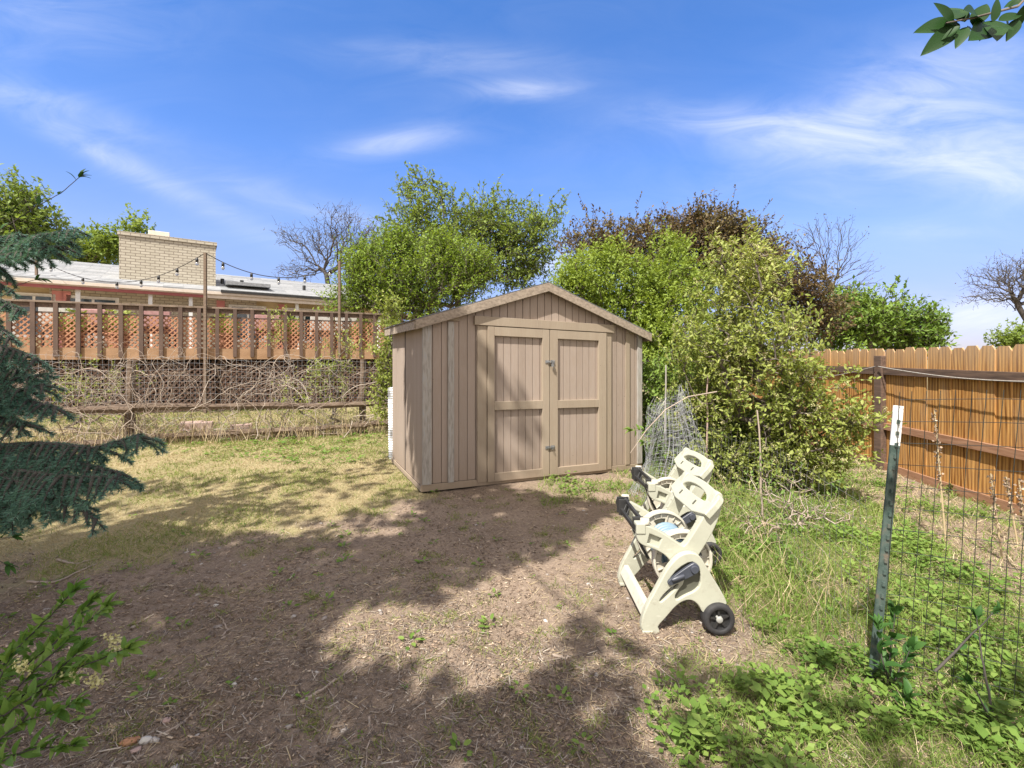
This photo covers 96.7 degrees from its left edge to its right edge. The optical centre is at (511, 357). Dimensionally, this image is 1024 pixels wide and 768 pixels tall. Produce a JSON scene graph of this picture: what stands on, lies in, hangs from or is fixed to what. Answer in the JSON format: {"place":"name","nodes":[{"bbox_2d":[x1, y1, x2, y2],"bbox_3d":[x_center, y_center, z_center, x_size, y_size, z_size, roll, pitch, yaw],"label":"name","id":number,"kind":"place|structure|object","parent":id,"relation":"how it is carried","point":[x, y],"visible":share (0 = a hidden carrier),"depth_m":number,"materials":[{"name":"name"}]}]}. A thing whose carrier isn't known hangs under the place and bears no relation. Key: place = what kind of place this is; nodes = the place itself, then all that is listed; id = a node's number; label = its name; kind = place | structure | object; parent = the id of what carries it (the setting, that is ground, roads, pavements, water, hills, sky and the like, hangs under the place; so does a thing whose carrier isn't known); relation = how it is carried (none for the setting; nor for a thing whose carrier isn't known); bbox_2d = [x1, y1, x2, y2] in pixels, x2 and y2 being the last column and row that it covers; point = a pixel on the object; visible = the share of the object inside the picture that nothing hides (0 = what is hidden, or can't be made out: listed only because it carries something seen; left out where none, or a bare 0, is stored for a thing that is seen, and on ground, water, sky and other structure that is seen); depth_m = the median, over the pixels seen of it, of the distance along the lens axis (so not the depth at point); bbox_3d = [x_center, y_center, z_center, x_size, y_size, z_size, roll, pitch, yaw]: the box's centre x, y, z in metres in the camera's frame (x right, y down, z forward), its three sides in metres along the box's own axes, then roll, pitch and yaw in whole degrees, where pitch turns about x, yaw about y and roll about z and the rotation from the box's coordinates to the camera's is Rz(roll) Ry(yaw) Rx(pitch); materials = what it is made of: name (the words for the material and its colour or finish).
{"place":"outdoors","nodes":[
{"label":"outdoors","id":0,"kind":"place"},
{"bbox_2d":[0,169,88,575],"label":"cherry branch tree","id":1,"kind":"object","parent":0,"point":[8,566],"visible":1,"depth_m":2.40,"materials":[{"name":"green plant"}]},
{"bbox_2d":[0,406,437,579],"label":"lawn grass","id":2,"kind":"structure","parent":0,"point":[217,479],"depth_m":5.40,"materials":[{"name":"plant"}]},
{"bbox_2d":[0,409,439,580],"bbox_3d":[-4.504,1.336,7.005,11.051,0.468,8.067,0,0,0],"label":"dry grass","id":3,"kind":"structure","parent":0,"point":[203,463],"depth_m":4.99,"materials":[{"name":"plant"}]},
{"bbox_2d":[0,360,1023,767],"bbox_3d":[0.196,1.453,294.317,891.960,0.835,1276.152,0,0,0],"label":"ground","id":4,"kind":"structure","parent":0,"point":[220,558],"depth_m":2.76,"materials":[{"name":"soil"}]},
{"bbox_2d":[0,163,85,261],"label":"yellow green tree","id":5,"kind":"object","parent":4,"relation":"on","point":[19,200],"visible":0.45,"depth_m":17.78,"materials":[{"name":"green plant"}]},
{"bbox_2d":[0,365,119,441],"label":"dead vine","id":6,"kind":"object","parent":4,"relation":"on","point":[59,412],"visible":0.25,"depth_m":6.89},
{"bbox_2d":[26,564,95,583],"bbox_3d":[-3.000,1.466,3.043,0.160,0.019,0.341,0,0,43],"label":"stick","id":7,"kind":"object","parent":4,"relation":"on","point":[30,581],"visible":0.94,"depth_m":2.97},
{"bbox_2d":[56,558,90,564],"bbox_3d":[-3.162,1.462,3.255,0.228,0.024,0.089,0,0,0],"label":"stick","id":8,"kind":"object","parent":4,"relation":"on","point":[62,561],"visible":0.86,"depth_m":3.25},
{"bbox_2d":[0,576,149,767],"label":"cherry sapling","id":9,"kind":"object","parent":4,"relation":"on","point":[36,689],"visible":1,"depth_m":1.40,"materials":[{"name":"green plant"}]},
{"bbox_2d":[0,227,169,539],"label":"blue spruce","id":10,"kind":"object","parent":4,"relation":"on","point":[36,476],"visible":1,"depth_m":2.57,"materials":[{"name":"green plant"}]},
{"bbox_2d":[46,345,153,435],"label":"climbing shrub","id":11,"kind":"object","parent":4,"relation":"on","point":[72,388],"visible":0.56,"depth_m":7.87,"materials":[{"name":"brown plant"}]},
{"bbox_2d":[44,202,156,264],"bbox_3d":[-20.266,-3.129,21.922,5.513,8.472,4.015,0,0,-22],"label":"yellow green tree","id":12,"kind":"object","parent":4,"relation":"on","point":[102,244],"visible":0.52,"depth_m":21.66,"materials":[{"name":"green plant"}]},
{"bbox_2d":[14,340,192,445],"bbox_3d":[-7.259,0.596,6.951,4.123,1.797,0.903,0,0,-15],"label":"dead vine","id":13,"kind":"object","parent":4,"relation":"on","point":[89,417],"visible":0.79,"depth_m":7.12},
{"bbox_2d":[118,736,140,747],"bbox_3d":[-1.492,1.500,1.774,0.073,0.031,0.039,0,0,-29],"label":"stone","id":14,"kind":"object","parent":4,"relation":"on","point":[127,741],"visible":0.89,"depth_m":1.77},
{"bbox_2d":[130,746,141,753],"bbox_3d":[-1.432,1.496,1.733,0.036,0.017,0.029,0,0,-29],"label":"stone","id":15,"kind":"object","parent":4,"relation":"on","point":[135,749],"visible":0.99,"depth_m":1.73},
{"bbox_2d":[14,338,263,440],"bbox_3d":[-6.106,0.543,7.430,3.665,1.867,0.927,0,0,-24],"label":"dead vine","id":16,"kind":"object","parent":4,"relation":"on","point":[138,427],"visible":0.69,"depth_m":7.44,"materials":[{"name":"plant"}]},
{"bbox_2d":[138,736,152,744],"bbox_3d":[-1.430,1.496,1.778,0.045,0.028,0.033,0,0,-29],"label":"stone","id":17,"kind":"object","parent":4,"relation":"on","point":[146,739],"visible":1,"depth_m":1.77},
{"bbox_2d":[162,717,170,723],"bbox_3d":[-1.425,1.500,1.877,0.032,0.026,0.031,0,0,-29],"label":"stone","id":18,"kind":"object","parent":4,"relation":"on","point":[164,720],"visible":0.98,"depth_m":1.87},
{"bbox_2d":[158,711,193,736],"bbox_3d":[-1.364,1.498,1.861,0.032,0.020,0.149,0,0,18],"label":"stick","id":19,"kind":"object","parent":4,"relation":"on","point":[172,728],"visible":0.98,"depth_m":1.84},
{"bbox_2d":[179,420,201,430],"bbox_3d":[-6.047,1.299,8.600,0.360,0.170,0.180,0,0,-26],"label":"paving block","id":20,"kind":"object","parent":4,"relation":"on","point":[186,422],"depth_m":8.49,"materials":[{"name":"beige stone"}]},
{"bbox_2d":[19,340,365,440],"bbox_3d":[-5.248,0.677,7.841,5.287,1.983,0.854,0,0,-17],"label":"dead vine","id":21,"kind":"object","parent":4,"relation":"on","point":[223,391],"visible":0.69,"depth_m":7.87,"materials":[{"name":"plant"}]},
{"bbox_2d":[1,410,387,449],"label":"dry stalks","id":22,"kind":"object","parent":4,"relation":"on","point":[299,434],"visible":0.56,"depth_m":7.84,"materials":[{"name":"plant"}]},
{"bbox_2d":[189,421,213,431],"bbox_3d":[-5.866,1.310,8.600,0.360,0.170,0.180,0,0,-26],"label":"paving block","id":23,"kind":"object","parent":4,"relation":"on","point":[199,426],"depth_m":8.53,"materials":[{"name":"beige stone"}]},
{"bbox_2d":[18,353,387,446],"bbox_3d":[-4.725,0.762,8.169,11.381,1.696,0.333,0,0,-26],"label":"split rail fence","id":24,"kind":"object","parent":4,"relation":"on","point":[210,406],"visible":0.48,"depth_m":7.92,"materials":[{"name":"brown wood"}]},
{"bbox_2d":[207,355,391,437],"bbox_3d":[-3.791,0.688,8.570,3.591,1.755,0.914,0,0,-25],"label":"dead vine","id":25,"kind":"object","parent":24,"relation":"attached to","point":[278,390],"visible":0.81,"depth_m":8.40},
{"bbox_2d":[203,253,206,412],"bbox_3d":[-6.804,-0.537,10.096,0.060,3.555,0.044,0,0,0],"label":"light pole","id":26,"kind":"object","parent":4,"relation":"on","point":[205,316],"visible":0.95,"depth_m":10.07,"materials":[{"name":"brown wood"}]},
{"bbox_2d":[131,254,202,286],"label":"string lights","id":27,"kind":"object","parent":26,"relation":"hanging from","point":[176,273],"visible":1,"depth_m":10.61,"materials":[{"name":"black plastic"}]},
{"bbox_2d":[205,252,336,284],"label":"string lights","id":28,"kind":"object","parent":26,"relation":"hanging from","point":[251,274],"visible":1,"depth_m":10.67,"materials":[{"name":"black plastic"}]},
{"bbox_2d":[0,230,411,349],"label":"house","id":29,"kind":"structure","parent":4,"relation":"on","point":[150,254],"depth_m":14.73,"materials":[{"name":"yellow"}]},
{"bbox_2d":[12,292,54,337],"bbox_3d":[-13.737,-1.200,13.083,0.878,1.280,0.060,0,0,-35],"label":"window","id":30,"kind":"structure","parent":29,"relation":"in","point":[26,296],"depth_m":13.02,"materials":[{"name":"glass"}]},
{"bbox_2d":[66,295,118,338],"bbox_3d":[-12.710,-1.200,13.813,1.188,1.280,0.060,0,0,-35],"label":"window","id":31,"kind":"structure","parent":29,"relation":"in","point":[71,297],"depth_m":13.83,"materials":[{"name":"glass"}]},
{"bbox_2d":[229,304,265,341],"bbox_3d":[-9.385,-1.200,16.177,1.168,1.280,0.060,0,0,-35],"label":"window","id":32,"kind":"structure","parent":29,"relation":"in","point":[230,305],"depth_m":16.12,"materials":[{"name":"glass"}]},
{"bbox_2d":[285,308,321,342],"bbox_3d":[-7.873,-1.200,17.253,1.304,1.280,0.060,0,0,-35],"label":"window","id":33,"kind":"structure","parent":29,"relation":"in","point":[304,317],"depth_m":17.28,"materials":[{"name":"glass"}]},
{"bbox_2d":[0,299,418,417],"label":"wooden deck","id":34,"kind":"structure","parent":4,"relation":"on","point":[252,353],"depth_m":10.23,"materials":[{"name":"red wood"}]},
{"bbox_2d":[38,307,74,345],"bbox_3d":[-9.695,-0.622,9.815,0.560,0.860,0.580,0,0,-25],"label":"patio chair","id":35,"kind":"object","parent":34,"relation":"on","point":[47,314],"visible":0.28,"depth_m":9.52,"materials":[{"name":"white plastic"}]},
{"bbox_2d":[52,308,92,347],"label":"potted plant","id":36,"kind":"object","parent":34,"relation":"on","point":[68,331],"visible":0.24,"depth_m":9.49,"materials":[{"name":"plant"}]},
{"bbox_2d":[81,309,113,347],"bbox_3d":[-9.248,-0.622,10.240,0.560,0.860,0.580,0,0,-25],"label":"patio chair","id":37,"kind":"object","parent":34,"relation":"on","point":[92,318],"visible":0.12,"depth_m":9.98,"materials":[{"name":"white plastic"}]},
{"bbox_2d":[95,309,138,347],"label":"potted plant","id":38,"kind":"object","parent":34,"relation":"on","point":[115,321],"visible":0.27,"depth_m":9.98,"materials":[{"name":"plant"}]},
{"bbox_2d":[144,311,175,347],"bbox_3d":[-8.163,-0.622,10.518,0.560,0.860,0.580,0,0,-25],"label":"patio chair","id":39,"kind":"object","parent":34,"relation":"on","point":[154,317],"visible":0.19,"depth_m":10.31,"materials":[{"name":"white plastic"}]},
{"bbox_2d":[207,313,241,348],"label":"potted plant","id":40,"kind":"object","parent":34,"relation":"on","point":[224,324],"visible":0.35,"depth_m":10.73,"materials":[{"name":"plant"}]},
{"bbox_2d":[255,315,280,348],"bbox_3d":[-6.175,-0.622,11.539,0.560,0.860,0.580,0,0,-25],"label":"patio chair","id":41,"kind":"object","parent":34,"relation":"on","point":[265,323],"visible":0.27,"depth_m":11.27,"materials":[{"name":"white plastic"}]},
{"bbox_2d":[275,316,303,348],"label":"potted plant","id":42,"kind":"object","parent":34,"relation":"on","point":[293,335],"visible":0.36,"depth_m":11.21,"materials":[{"name":"plant"}]},
{"bbox_2d":[310,316,333,346],"bbox_3d":[-5.000,-0.622,11.969,0.560,0.860,0.580,0,0,-25],"label":"patio chair","id":43,"kind":"object","parent":34,"relation":"on","point":[322,322],"visible":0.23,"depth_m":11.71,"materials":[{"name":"white plastic"}]},
{"bbox_2d":[338,261,340,356],"bbox_3d":[-4.268,-1.187,11.259,0.060,2.375,0.044,0,0,0],"label":"light pole","id":44,"kind":"object","parent":34,"relation":"attached to","point":[339,304],"visible":0.95,"depth_m":11.24,"materials":[{"name":"brown wood"}]},
{"bbox_2d":[334,317,357,348],"bbox_3d":[-4.459,-0.622,12.216,0.560,0.860,0.580,0,0,-25],"label":"patio chair","id":45,"kind":"object","parent":34,"relation":"on","point":[343,319],"visible":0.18,"depth_m":11.97,"materials":[{"name":"white plastic"}]},
{"bbox_2d":[349,318,372,348],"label":"potted plant","id":46,"kind":"object","parent":34,"relation":"on","point":[357,338],"visible":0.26,"depth_m":11.94,"materials":[{"name":"plant"}]},
{"bbox_2d":[46,414,386,465],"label":"fence weeds","id":47,"kind":"object","parent":4,"relation":"on","point":[297,442],"visible":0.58,"depth_m":7.41,"materials":[{"name":"green plant"}]},
{"bbox_2d":[217,615,229,639],"bbox_3d":[-1.599,1.488,2.525,0.048,0.018,0.276,0,0,-36],"label":"stick","id":48,"kind":"object","parent":4,"relation":"on","point":[225,627],"visible":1,"depth_m":2.49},
{"bbox_2d":[230,423,252,429],"bbox_3d":[-5.116,1.354,8.600,0.360,0.170,0.180,0,0,-26],"label":"paving block","id":49,"kind":"object","parent":4,"relation":"on","point":[247,424],"depth_m":8.56,"materials":[{"name":"beige stone"}]},
{"bbox_2d":[251,304,376,425],"bbox_3d":[-4.066,0.207,9.414,2.438,2.638,1.082,0,0,0],"label":"climbing shrub","id":50,"kind":"object","parent":4,"relation":"on","point":[318,372],"visible":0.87,"depth_m":9.35,"materials":[{"name":"green plant"}]},
{"bbox_2d":[235,356,392,434],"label":"dead vine","id":51,"kind":"object","parent":4,"relation":"on","point":[335,417],"visible":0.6,"depth_m":8.79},
{"bbox_2d":[299,666,355,703],"bbox_3d":[-0.834,1.498,2.085,0.028,0.022,0.284,0,0,35],"label":"stick","id":52,"kind":"object","parent":4,"relation":"on","point":[310,696],"visible":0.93,"depth_m":2.04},
{"bbox_2d":[271,201,385,283],"bbox_3d":[-8.722,-3.230,22.157,6.498,8.874,3.595,0,0,0],"label":"bare dark tree","id":53,"kind":"object","parent":4,"relation":"on","point":[335,242],"visible":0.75,"depth_m":21.81,"materials":[{"name":"grey brown bark"}]},
{"bbox_2d":[309,365,387,432],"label":"dead vine","id":54,"kind":"object","parent":4,"relation":"on","point":[357,398],"visible":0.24,"depth_m":9.14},
{"bbox_2d":[0,484,722,762],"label":"dirt weeds","id":55,"kind":"object","parent":4,"relation":"on","point":[152,675],"visible":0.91,"depth_m":2.42,"materials":[{"name":"green plant"}]},
{"bbox_2d":[365,716,371,765],"bbox_3d":[-0.561,1.507,1.782,0.020,0.021,0.245,0,0,-15],"label":"stick","id":56,"kind":"object","parent":4,"relation":"on","point":[368,742],"visible":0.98,"depth_m":1.77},
{"bbox_2d":[0,487,770,767],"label":"grass tufts","id":57,"kind":"object","parent":4,"relation":"on","point":[422,675],"visible":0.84,"depth_m":2.29,"materials":[{"name":"plant"}]},
{"bbox_2d":[362,289,410,425],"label":"climbing shrub","id":58,"kind":"object","parent":4,"relation":"on","point":[385,380],"visible":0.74,"depth_m":8.50,"materials":[{"name":"green plant"}]},
{"bbox_2d":[388,387,393,458],"bbox_3d":[-1.748,1.001,6.767,0.187,1.118,0.222,0,0,-29],"label":"corrugated pipe","id":59,"kind":"object","parent":4,"relation":"on","point":[390,417],"visible":0.36,"depth_m":6.69,"materials":[{"name":"white plastic"}]},
{"bbox_2d":[311,207,508,329],"bbox_3d":[-2.774,-1.320,12.433,5.498,5.283,3.870,0,0,0],"label":"round tree","id":60,"kind":"object","parent":4,"relation":"on","point":[373,271],"visible":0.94,"depth_m":12.02,"materials":[{"name":"green plant"}]},
{"bbox_2d":[2,499,849,767],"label":"pebbles","id":61,"kind":"object","parent":4,"relation":"on","point":[154,738],"visible":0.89,"depth_m":2.44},
{"bbox_2d":[370,161,570,306],"bbox_3d":[-1.476,-2.798,17.066,7.508,8.221,4.491,0,0,0],"label":"leafy tree","id":62,"kind":"object","parent":4,"relation":"on","point":[525,249],"visible":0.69,"depth_m":16.34,"materials":[{"name":"green plant"}]},
{"bbox_2d":[0,507,1021,767],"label":"twig litter","id":63,"kind":"object","parent":4,"relation":"on","point":[376,719],"visible":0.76,"depth_m":2.02,"materials":[{"name":"wood"}]},
{"bbox_2d":[0,487,1023,767],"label":"straw bits","id":64,"kind":"object","parent":4,"relation":"on","point":[436,657],"visible":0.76,"depth_m":2.28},
{"bbox_2d":[0,486,1023,767],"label":"wood chips","id":65,"kind":"object","parent":4,"relation":"on","point":[324,750],"visible":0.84,"depth_m":2.25,"materials":[{"name":"wood"}]},
{"bbox_2d":[384,282,651,492],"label":"garden shed","id":66,"kind":"structure","parent":4,"relation":"on","point":[538,382],"depth_m":5.54,"materials":[{"name":"beige paint"}]},
{"bbox_2d":[487,326,548,481],"bbox_3d":[0.080,0.557,5.487,0.828,1.832,0.062,0,0,-26],"label":"door","id":67,"kind":"structure","parent":66,"relation":"in","point":[517,369],"depth_m":5.48,"materials":[{"name":"beige paint"}]},
{"bbox_2d":[549,330,606,475],"bbox_3d":[0.850,0.577,5.860,0.863,1.833,0.062,0,0,-26],"label":"door","id":68,"kind":"structure","parent":66,"relation":"in","point":[578,376],"depth_m":5.86,"materials":[{"name":"beige paint"}]},
{"bbox_2d":[552,653,571,658],"bbox_3d":[0.258,1.497,2.276,0.113,0.022,0.036,0,0,-5],"label":"stick","id":69,"kind":"object","parent":4,"relation":"on","point":[558,656],"visible":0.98,"depth_m":2.27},
{"bbox_2d":[540,215,737,399],"bbox_3d":[2.612,-0.641,8.995,4.058,4.560,2.716,0,0,28],"label":"cherry hedge","id":70,"kind":"object","parent":4,"relation":"on","point":[647,304],"visible":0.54,"depth_m":8.71,"materials":[{"name":"green plant"}]},
{"bbox_2d":[623,424,666,477],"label":"plant","id":71,"kind":"object","parent":4,"relation":"on","point":[629,429],"visible":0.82,"depth_m":5.21,"materials":[{"name":"green plant"}]},
{"bbox_2d":[664,365,666,476],"bbox_3d":[1.788,0.847,5.303,0.027,1.510,0.032,0,0,0],"label":"stake","id":72,"kind":"object","parent":4,"relation":"on","point":[664,414],"visible":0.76,"depth_m":5.29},
{"bbox_2d":[628,381,708,502],"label":"wire roll","id":73,"kind":"object","parent":4,"relation":"on","point":[661,423],"visible":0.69,"depth_m":4.97,"materials":[{"name":"metal"}]},
{"bbox_2d":[630,391,716,452],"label":"fallen branch","id":74,"kind":"object","parent":4,"relation":"on","point":[668,408],"visible":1,"depth_m":4.71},
{"bbox_2d":[616,471,734,634],"bbox_3d":[0.949,1.140,2.772,0.529,0.772,0.643,0,0,0],"label":"hose reel cart","id":75,"kind":"object","parent":4,"relation":"on","point":[683,573],"visible":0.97,"depth_m":2.54,"materials":[{"name":"beige plastic"}]},
{"bbox_2d":[651,522,683,562],"bbox_3d":[0.975,1.160,2.767,0.222,0.220,0.294,0,0,0],"label":"garden hose","id":76,"kind":"object","parent":75,"relation":"on","point":[664,527],"visible":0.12,"depth_m":2.81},
{"bbox_2d":[631,447,721,565],"bbox_3d":[1.269,1.150,3.612,0.529,0.772,0.643,0,0,0],"label":"hose reel cart","id":77,"kind":"object","parent":4,"relation":"on","point":[659,491],"visible":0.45,"depth_m":3.44,"materials":[{"name":"beige plastic"}]},
{"bbox_2d":[549,184,862,367],"bbox_3d":[5.739,-1.815,13.959,9.184,6.676,4.220,0,0,0],"label":"plum tree","id":78,"kind":"object","parent":4,"relation":"on","point":[729,226],"visible":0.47,"depth_m":13.32,"materials":[{"name":"purple plant"}]},
{"bbox_2d":[706,376,708,457],"bbox_3d":[2.401,0.925,5.598,0.033,1.384,0.035,0,0,0],"label":"stake","id":79,"kind":"object","parent":4,"relation":"on","point":[707,417],"visible":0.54,"depth_m":5.59,"materials":[{"name":"brown wood"}]},
{"bbox_2d":[642,333,813,481],"bbox_3d":[2.806,0.850,6.325,2.483,2.423,1.702,0,0,36],"label":"understory shrub","id":80,"kind":"object","parent":4,"relation":"on","point":[655,391],"visible":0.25,"depth_m":6.38,"materials":[{"name":"green plant"}]},
{"bbox_2d":[756,410,763,519],"bbox_3d":[2.347,1.061,4.297,0.065,1.119,0.040,0,0,0],"label":"stake","id":81,"kind":"object","parent":4,"relation":"on","point":[760,464],"visible":0.73,"depth_m":4.29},
{"bbox_2d":[663,411,870,668],"bbox_3d":[1.932,1.107,4.035,0.223,0.896,3.754,0,0,4],"label":"wire fence","id":82,"kind":"object","parent":4,"relation":"on","point":[797,522],"visible":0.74,"depth_m":2.90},
{"bbox_2d":[651,213,906,505],"bbox_3d":[2.908,0.009,5.592,2.227,3.687,2.127,0,0,0],"label":"bush","id":83,"kind":"object","parent":4,"relation":"on","point":[746,319],"visible":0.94,"depth_m":5.38,"materials":[{"name":"plant"}]},
{"bbox_2d":[548,448,1023,767],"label":"ground weeds","id":84,"kind":"object","parent":4,"relation":"on","point":[917,658],"visible":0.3,"depth_m":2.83,"materials":[{"name":"green plant"}]},
{"bbox_2d":[636,472,948,620],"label":"dry stems","id":85,"kind":"object","parent":4,"relation":"on","point":[807,602],"visible":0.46,"depth_m":3.01,"materials":[{"name":"plant"}]},
{"bbox_2d":[721,453,880,554],"bbox_3d":[2.468,1.333,4.076,1.754,0.894,0.987,0,0,-32],"label":"dry brush","id":86,"kind":"object","parent":4,"relation":"on","point":[807,516],"visible":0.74,"depth_m":4.12,"materials":[{"name":"dry grey-brown bare twigs"},{"name":"bark"}]},
{"bbox_2d":[788,208,885,344],"bbox_3d":[13.475,-2.327,18.996,4.151,7.670,2.602,0,0,0],"label":"thin bare tree","id":87,"kind":"object","parent":4,"relation":"on","point":[837,260],"visible":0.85,"depth_m":18.92,"materials":[{"name":"brown plant"}]},
{"bbox_2d":[713,344,1023,516],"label":"wooden fence","id":88,"kind":"object","parent":4,"relation":"on","point":[979,372],"visible":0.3,"depth_m":5.79,"materials":[{"name":"orange wood"}]},
{"bbox_2d":[802,274,961,359],"bbox_3d":[12.962,-0.609,15.927,5.404,4.548,3.276,0,0,0],"label":"green tree","id":89,"kind":"object","parent":4,"relation":"on","point":[895,324],"visible":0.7,"depth_m":15.32,"materials":[{"name":"green plant"}]},
{"bbox_2d":[868,405,903,677],"bbox_3d":[1.767,0.953,2.168,0.200,1.447,0.040,0,0,-8],"label":"post","id":90,"kind":"object","parent":4,"relation":"on","point":[882,579],"visible":0.86,"depth_m":2.16,"materials":[{"name":"green metal"}]},
{"bbox_2d":[866,598,926,710],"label":"fence seedling","id":91,"kind":"object","parent":4,"relation":"on","point":[912,644],"visible":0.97,"depth_m":2.01,"materials":[{"name":"green plant"}]},
{"bbox_2d":[930,408,945,543],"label":"seed stalk","id":92,"kind":"object","parent":4,"relation":"on","point":[939,470],"visible":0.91,"depth_m":3.90,"materials":[{"name":"plant"}]},
{"bbox_2d":[879,390,1023,712],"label":"wire fence","id":93,"kind":"object","parent":4,"relation":"on","point":[963,514],"visible":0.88,"depth_m":2.03,"materials":[{"name":"metal"}]},
{"bbox_2d":[934,600,1003,721],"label":"fence seedling","id":94,"kind":"object","parent":4,"relation":"on","point":[978,613],"visible":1,"depth_m":1.89,"materials":[{"name":"green plant"}]},
{"bbox_2d":[914,0,1023,55],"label":"shade tree","id":95,"kind":"object","parent":4,"relation":"on","point":[945,29],"visible":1,"depth_m":1.21,"materials":[{"name":"green plant"}]},
{"bbox_2d":[955,250,1023,320],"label":"bare tree","id":96,"kind":"object","parent":4,"relation":"on","point":[1017,302],"visible":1,"depth_m":20.05,"materials":[{"name":"dark brown bark"},{"name":"bare woody twigs"}]},
{"bbox_2d":[987,473,1003,559],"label":"seed stalk","id":97,"kind":"object","parent":4,"relation":"on","point":[997,523],"visible":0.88,"depth_m":3.60,"materials":[{"name":"plant"}]},
{"bbox_2d":[983,317,1023,349],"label":"distant bush","id":98,"kind":"object","parent":4,"relation":"on","point":[1014,337],"visible":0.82,"depth_m":14.01,"materials":[{"name":"green plant"}]},
{"bbox_2d":[1002,477,1018,544],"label":"seed stalk","id":99,"kind":"object","parent":4,"relation":"on","point":[1006,483],"visible":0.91,"depth_m":4.00,"materials":[{"name":"plant"}]},
{"bbox_2d":[1013,478,1023,537],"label":"seed stalk","id":100,"kind":"object","parent":4,"relation":"on","point":[1020,503],"visible":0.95,"depth_m":3.30,"materials":[{"name":"plant"}]},
{"bbox_2d":[0,0,1023,357],"label":"sky","id":101,"kind":"structure","parent":0,"point":[227,121],"materials":[{"name":"blue"}]},
{"bbox_2d":[536,444,1023,767],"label":"weedy grass","id":102,"kind":"structure","parent":0,"point":[957,750],"depth_m":2.59,"materials":[{"name":"plant"}]},
{"bbox_2d":[564,445,1023,767],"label":"dead grass","id":103,"kind":"structure","parent":0,"point":[976,673],"depth_m":2.87,"materials":[{"name":"plant"}]},
{"bbox_2d":[630,473,990,643],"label":"tall grass","id":104,"kind":"structure","parent":0,"point":[776,562],"depth_m":2.88,"materials":[{"name":"plant"}]},
{"bbox_3d":[-13.270,-2.554,12.700,0.060,0.607,0.044,0,0,0],"label":"light pole","id":105,"kind":"object","parent":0,"visible":0},
{"bbox_2d":[42,260,130,288],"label":"string lights","id":106,"kind":"object","parent":105,"relation":"hanging from","point":[82,279],"visible":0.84,"depth_m":12.04,"materials":[{"name":"black plastic"}]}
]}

